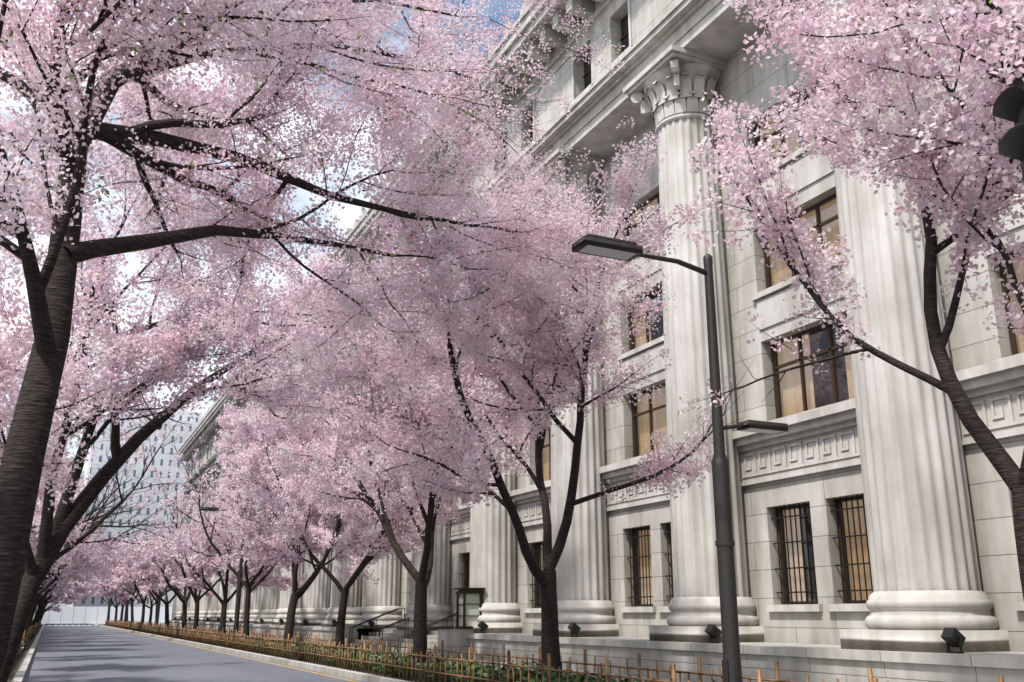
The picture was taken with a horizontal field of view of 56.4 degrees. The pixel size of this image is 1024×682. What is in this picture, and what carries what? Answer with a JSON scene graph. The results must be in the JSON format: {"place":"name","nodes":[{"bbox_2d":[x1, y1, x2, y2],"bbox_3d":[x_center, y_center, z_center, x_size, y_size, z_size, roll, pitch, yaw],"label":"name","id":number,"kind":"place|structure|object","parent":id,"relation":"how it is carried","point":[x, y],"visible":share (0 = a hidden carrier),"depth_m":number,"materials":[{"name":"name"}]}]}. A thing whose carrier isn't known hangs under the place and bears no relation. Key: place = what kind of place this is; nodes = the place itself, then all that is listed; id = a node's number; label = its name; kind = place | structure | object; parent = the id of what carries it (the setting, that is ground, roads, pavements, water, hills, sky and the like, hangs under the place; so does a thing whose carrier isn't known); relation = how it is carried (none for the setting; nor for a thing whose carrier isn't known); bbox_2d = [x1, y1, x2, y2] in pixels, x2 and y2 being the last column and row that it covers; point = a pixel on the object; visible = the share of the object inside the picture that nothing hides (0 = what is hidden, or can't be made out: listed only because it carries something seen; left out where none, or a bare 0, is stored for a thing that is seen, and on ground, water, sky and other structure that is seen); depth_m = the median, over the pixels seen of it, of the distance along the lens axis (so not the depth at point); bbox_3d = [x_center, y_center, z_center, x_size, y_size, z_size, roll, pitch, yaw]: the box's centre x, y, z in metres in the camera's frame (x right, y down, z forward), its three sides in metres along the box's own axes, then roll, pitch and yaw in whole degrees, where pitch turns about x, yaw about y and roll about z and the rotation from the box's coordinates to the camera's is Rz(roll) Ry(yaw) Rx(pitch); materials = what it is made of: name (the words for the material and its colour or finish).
{"place":"outdoors","nodes":[
{"label":"outdoors","id":0,"kind":"place"},
{"bbox_2d":[36,590,70,622],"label":"cherry","id":1,"kind":"object","parent":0,"point":[58,598],"depth_m":80.05,"materials":[{"name":"pink plant"}]},
{"bbox_2d":[29,532,92,626],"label":"cherry","id":2,"kind":"object","parent":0,"point":[75,583],"depth_m":53.33,"materials":[{"name":"pink plant"}]},
{"bbox_2d":[41,592,83,620],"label":"cherry","id":3,"kind":"object","parent":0,"point":[70,602],"depth_m":122.12,"materials":[{"name":"pink plant"}]},
{"bbox_2d":[37,581,89,630],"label":"cherry","id":4,"kind":"object","parent":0,"point":[75,595],"depth_m":86.99,"materials":[{"name":"pink plant"}]},
{"bbox_2d":[32,583,96,621],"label":"cherry","id":5,"kind":"object","parent":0,"point":[84,589],"depth_m":75.71,"materials":[{"name":"pink plant"}]},
{"bbox_2d":[47,470,84,605],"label":"block","id":6,"kind":"structure","parent":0,"point":[82,475],"depth_m":235.94,"materials":[{"name":"grey concrete"}]},
{"bbox_2d":[18,487,119,656],"bbox_3d":[-16.780,7.956,34.236,5.138,6.519,5.606,7,-18,-24],"label":"cherry","id":7,"kind":"object","parent":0,"point":[106,573],"depth_m":34.23,"materials":[{"name":"pink plant"}]},
{"bbox_2d":[31,537,118,616],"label":"cherry","id":8,"kind":"object","parent":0,"point":[60,585],"depth_m":48.00,"materials":[{"name":"pink plant"}]},
{"bbox_2d":[0,383,214,574],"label":"cherry","id":9,"kind":"object","parent":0,"point":[33,535],"depth_m":21.14,"materials":[{"name":"pink plant"}]},
{"bbox_2d":[76,577,138,621],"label":"cherry","id":10,"kind":"object","parent":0,"point":[110,606],"depth_m":138.74,"materials":[{"name":"plant"}]},
{"bbox_2d":[24,445,207,579],"bbox_3d":[-12.978,6.161,28.238,6.556,6.662,4.838,36,-39,-64],"label":"cherry","id":11,"kind":"object","parent":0,"point":[87,558],"depth_m":27.98,"materials":[{"name":"pink plant"}]},
{"bbox_2d":[71,406,201,606],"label":"building","id":12,"kind":"structure","parent":0,"point":[161,459],"depth_m":279.89,"materials":[{"name":"grey concrete"}]},
{"bbox_2d":[23,623,364,681],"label":"road","id":13,"kind":"structure","parent":0,"point":[79,653],"depth_m":31.35,"materials":[{"name":"grey asphalt"}]},
{"bbox_2d":[11,624,409,681],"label":"kerbs","id":14,"kind":"structure","parent":13,"relation":"on","point":[20,674],"depth_m":28.97,"materials":[{"name":"concrete"}]},
{"bbox_2d":[96,625,357,681],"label":"yellow kerb line","id":15,"kind":"object","parent":13,"relation":"on","point":[257,660],"visible":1,"depth_m":31.26,"materials":[{"name":"paint"}]},
{"bbox_2d":[139,461,270,629],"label":"cherry","id":16,"kind":"object","parent":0,"point":[207,571],"depth_m":55.52,"materials":[{"name":"pink plant"}]},
{"bbox_2d":[7,624,421,681],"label":"planting soil","id":17,"kind":"structure","parent":0,"point":[16,664],"depth_m":29.13,"materials":[{"name":"brown soil"}]},
{"bbox_2d":[14,621,39,661],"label":"bamboo fence","id":18,"kind":"object","parent":17,"relation":"on","point":[30,629],"visible":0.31,"depth_m":45.96,"materials":[{"name":"brown wood"}]},
{"bbox_2d":[17,620,40,654],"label":"shrubs","id":19,"kind":"object","parent":17,"relation":"on","point":[28,635],"visible":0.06,"depth_m":44.14,"materials":[{"name":"green plant"}]},
{"bbox_2d":[96,581,111,619],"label":"street lamp","id":20,"kind":"object","parent":17,"relation":"on","point":[108,607],"visible":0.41,"depth_m":133.88,"materials":[{"name":"metal"}]},
{"bbox_2d":[84,574,136,621],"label":"cherry","id":21,"kind":"object","parent":17,"relation":"on","point":[94,580],"depth_m":127.08,"materials":[{"name":"pink plant"}]},
{"bbox_2d":[101,566,135,620],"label":"cherry","id":22,"kind":"object","parent":17,"relation":"on","point":[103,579],"depth_m":108.82,"materials":[{"name":"pink plant"}]},
{"bbox_2d":[98,563,148,622],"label":"cherry","id":23,"kind":"object","parent":17,"relation":"on","point":[119,600],"depth_m":116.36,"materials":[{"name":"pink plant"}]},
{"bbox_2d":[108,539,147,624],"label":"cherry","id":24,"kind":"object","parent":17,"relation":"on","point":[142,599],"depth_m":90.90,"materials":[{"name":"pink plant"}]},
{"bbox_2d":[124,592,136,622],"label":"street lamp","id":25,"kind":"object","parent":17,"relation":"on","point":[126,606],"visible":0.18,"depth_m":103.23,"materials":[{"name":"metal"}]},
{"bbox_2d":[129,536,144,623],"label":"cherry","id":26,"kind":"object","parent":17,"relation":"on","point":[132,609],"depth_m":99.54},
{"bbox_2d":[94,521,190,625],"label":"cherry","id":27,"kind":"object","parent":17,"relation":"on","point":[121,583],"depth_m":82.86,"materials":[{"name":"pink plant"}]},
{"bbox_2d":[110,498,187,621],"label":"cherry","id":28,"kind":"object","parent":17,"relation":"on","point":[124,574],"depth_m":77.41,"materials":[{"name":"pink plant"}]},
{"bbox_2d":[97,529,213,627],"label":"cherry","id":29,"kind":"object","parent":17,"relation":"on","point":[137,575],"depth_m":69.53,"materials":[{"name":"pink plant"}]},
{"bbox_2d":[155,588,161,628],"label":"street lamp","id":30,"kind":"object","parent":17,"relation":"on","point":[158,608],"visible":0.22,"depth_m":72.73,"materials":[{"name":"metal"}]},
{"bbox_2d":[122,468,237,629],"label":"cherry","id":31,"kind":"object","parent":17,"relation":"on","point":[147,568],"depth_m":61.29,"materials":[{"name":"pink plant"}]},
{"bbox_2d":[198,507,260,647],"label":"street lamp","id":32,"kind":"object","parent":17,"relation":"on","point":[238,599],"visible":0.56,"depth_m":42.41,"materials":[{"name":"metal"}]},
{"bbox_2d":[160,461,304,633],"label":"cherry","id":33,"kind":"object","parent":17,"relation":"on","point":[285,582],"depth_m":49.84,"materials":[{"name":"pink plant"}]},
{"bbox_2d":[105,620,877,681],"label":"bamboo fence","id":34,"kind":"object","parent":17,"relation":"on","point":[212,636],"depth_m":24.11,"materials":[{"name":"brown wood"}]},
{"bbox_2d":[117,620,1003,681],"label":"hedge","id":35,"kind":"object","parent":17,"relation":"on","point":[777,674],"visible":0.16,"depth_m":18.52,"materials":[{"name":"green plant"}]},
{"bbox_2d":[572,233,787,681],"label":"street lamp","id":36,"kind":"object","parent":17,"relation":"on","point":[731,660],"visible":0.98,"depth_m":12.08,"materials":[{"name":"metal"}]},
{"bbox_2d":[578,245,782,433],"bbox_3d":[2.228,0.022,12.438,2.930,2.140,0.260,7,-18,-24],"label":"street lamp lens","id":37,"kind":"object","parent":36,"relation":"attached to","point":[605,252],"visible":1,"depth_m":12.31,"materials":[{"name":"grey glass"}]},
{"bbox_2d":[0,4,466,681],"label":"cherry","id":38,"kind":"object","parent":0,"point":[148,349],"depth_m":14.92,"materials":[{"name":"pink plant"}]},
{"bbox_2d":[150,396,355,639],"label":"cherry","id":39,"kind":"object","parent":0,"point":[224,420],"depth_m":42.59,"materials":[{"name":"pink plant"}]},
{"bbox_2d":[0,0,532,605],"label":"sky","id":40,"kind":"structure","parent":0,"point":[347,215],"materials":[{"name":"white"}]},
{"bbox_2d":[200,362,399,645],"bbox_3d":[-7.436,6.429,37.179,8.192,11.015,10.558,7,-18,-24],"label":"cherry","id":41,"kind":"object","parent":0,"point":[323,536],"depth_m":36.56,"materials":[{"name":"pink plant"}]},
{"bbox_2d":[193,393,459,651],"bbox_3d":[-5.219,5.348,28.972,8.886,8.569,9.247,7,-18,-24],"label":"cherry","id":42,"kind":"object","parent":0,"point":[301,505],"depth_m":29.38,"materials":[{"name":"pink plant"}]},
{"bbox_2d":[0,0,679,672],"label":"cherry","id":43,"kind":"object","parent":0,"point":[446,202],"depth_m":10.69,"materials":[{"name":"pink plant"}]},
{"bbox_2d":[105,622,714,681],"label":"shrubs","id":44,"kind":"object","parent":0,"point":[572,677],"depth_m":21.17,"materials":[{"name":"plant"}]},
{"bbox_2d":[224,275,625,662],"bbox_3d":[-2.677,2.750,24.175,5.662,10.920,12.842,30,-34,-60],"label":"cherry","id":45,"kind":"object","parent":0,"point":[296,464],"depth_m":24.42,"materials":[{"name":"pink plant"}]},
{"bbox_2d":[301,641,687,681],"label":"sidewalk","id":46,"kind":"structure","parent":0,"point":[562,668],"depth_m":24.13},
{"bbox_2d":[349,608,455,646],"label":"handrails","id":47,"kind":"object","parent":46,"relation":"on","point":[405,619],"visible":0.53,"depth_m":38.03,"materials":[{"name":"grey metal"}]},
{"bbox_2d":[269,113,754,679],"bbox_3d":[-0.262,0.892,17.287,8.097,10.695,9.424,7,-18,-24],"label":"cherry","id":48,"kind":"object","parent":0,"point":[540,340],"depth_m":16.25,"materials":[{"name":"pink plant"}]},
{"bbox_2d":[678,0,1023,599],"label":"cherry","id":49,"kind":"object","parent":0,"point":[993,21],"depth_m":10.07,"materials":[{"name":"pink plant"}]},
{"bbox_2d":[986,48,1023,182],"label":"signal","id":50,"kind":"object","parent":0,"point":[1008,105],"visible":0.8,"depth_m":7.18,"materials":[{"name":"black metal"}]},
{"label":"ground","id":51,"kind":"structure","parent":0,"visible":0},
{"bbox_2d":[47,603,60,612],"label":"cherry","id":52,"kind":"object","parent":51,"relation":"on","point":[55,608],"depth_m":130.39,"materials":[{"name":"pink plant"}]},
{"bbox_2d":[23,495,103,649],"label":"cherry","id":53,"kind":"object","parent":51,"relation":"on","point":[40,588],"depth_m":40.72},
{"bbox_2d":[31,574,99,637],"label":"cherry","id":54,"kind":"object","parent":51,"relation":"on","point":[38,611],"depth_m":60.27,"materials":[{"name":"plant"}]},
{"bbox_2d":[33,606,171,623],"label":"hoarding","id":55,"kind":"object","parent":51,"relation":"on","point":[79,615],"visible":0.2,"depth_m":174.47,"materials":[{"name":"white metal"}]},
{"bbox_2d":[169,620,1023,681],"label":"podium","id":56,"kind":"object","parent":51,"relation":"on","point":[817,662],"visible":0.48,"depth_m":20.05,"materials":[{"name":"stone"}]},
{"bbox_2d":[453,587,485,628],"bbox_3d":[-1.455,9.080,32.446,0.840,1.350,0.840,7,-18,-24],"label":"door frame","id":57,"kind":"object","parent":56,"relation":"on","point":[463,591],"visible":0.8,"depth_m":32.29,"materials":[{"name":"brown"}]},
{"bbox_2d":[459,594,479,625],"bbox_3d":[-1.455,9.128,32.432,0.540,1.050,0.540,7,-18,-24],"label":"lantern glass","id":58,"kind":"object","parent":57,"relation":"on","point":[472,613],"visible":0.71,"depth_m":32.24,"materials":[{"name":"grey"}]},
{"bbox_2d":[174,617,965,653],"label":"floodlights","id":59,"kind":"object","parent":56,"relation":"on","point":[953,637],"visible":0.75,"depth_m":20.46,"materials":[{"name":"grey metal"}]},
{"bbox_2d":[172,0,1009,652],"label":"columns","id":60,"kind":"structure","parent":56,"relation":"on","point":[926,580],"depth_m":21.90,"materials":[{"name":"stone"}]},
{"bbox_2d":[171,0,804,619],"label":"entablature","id":61,"kind":"structure","parent":60,"relation":"on","point":[601,108],"depth_m":29.92,"materials":[{"name":"stone"}]},
{"bbox_2d":[186,0,679,480],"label":"attic wall","id":62,"kind":"structure","parent":61,"relation":"on","point":[647,16],"depth_m":31.05,"materials":[{"name":"stone"}]},
{"bbox_2d":[183,1,822,504],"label":"capitals","id":63,"kind":"object","parent":60,"relation":"on","point":[671,83],"visible":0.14,"depth_m":25.32,"materials":[{"name":"stone"}]},
{"bbox_2d":[361,0,1023,651],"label":"facade wall","id":64,"kind":"structure","parent":56,"relation":"on","point":[971,338],"depth_m":22.17,"materials":[{"name":"beige stone"}]},
{"bbox_2d":[409,494,872,607],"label":"window grilles","id":65,"kind":"object","parent":64,"relation":"attached to","point":[777,543],"depth_m":20.94,"materials":[{"name":"grey metal"}]},
{"bbox_2d":[331,32,1023,612],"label":"facade trim","id":66,"kind":"structure","parent":64,"relation":"attached to","point":[997,378],"depth_m":21.41,"materials":[{"name":"beige stone"}]},
{"bbox_2d":[504,14,851,600],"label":"interior window","id":67,"kind":"structure","parent":64,"relation":"attached to","point":[822,384],"depth_m":21.89,"materials":[{"name":"black glass"}]},
{"bbox_2d":[541,1,1023,603],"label":"window curtains","id":68,"kind":"object","parent":67,"relation":"attached to","point":[791,395],"depth_m":22.23,"materials":[{"name":"beige fabric"}]},
{"bbox_2d":[332,391,1023,555],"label":"frieze ornament","id":69,"kind":"object","parent":64,"relation":"attached to","point":[1001,415],"visible":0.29,"depth_m":20.81,"materials":[{"name":"stone"}]},
{"bbox_2d":[465,2,1023,607],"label":"window frames","id":70,"kind":"structure","parent":64,"relation":"attached to","point":[827,324],"depth_m":22.01,"materials":[{"name":"brown metal"}]}
]}

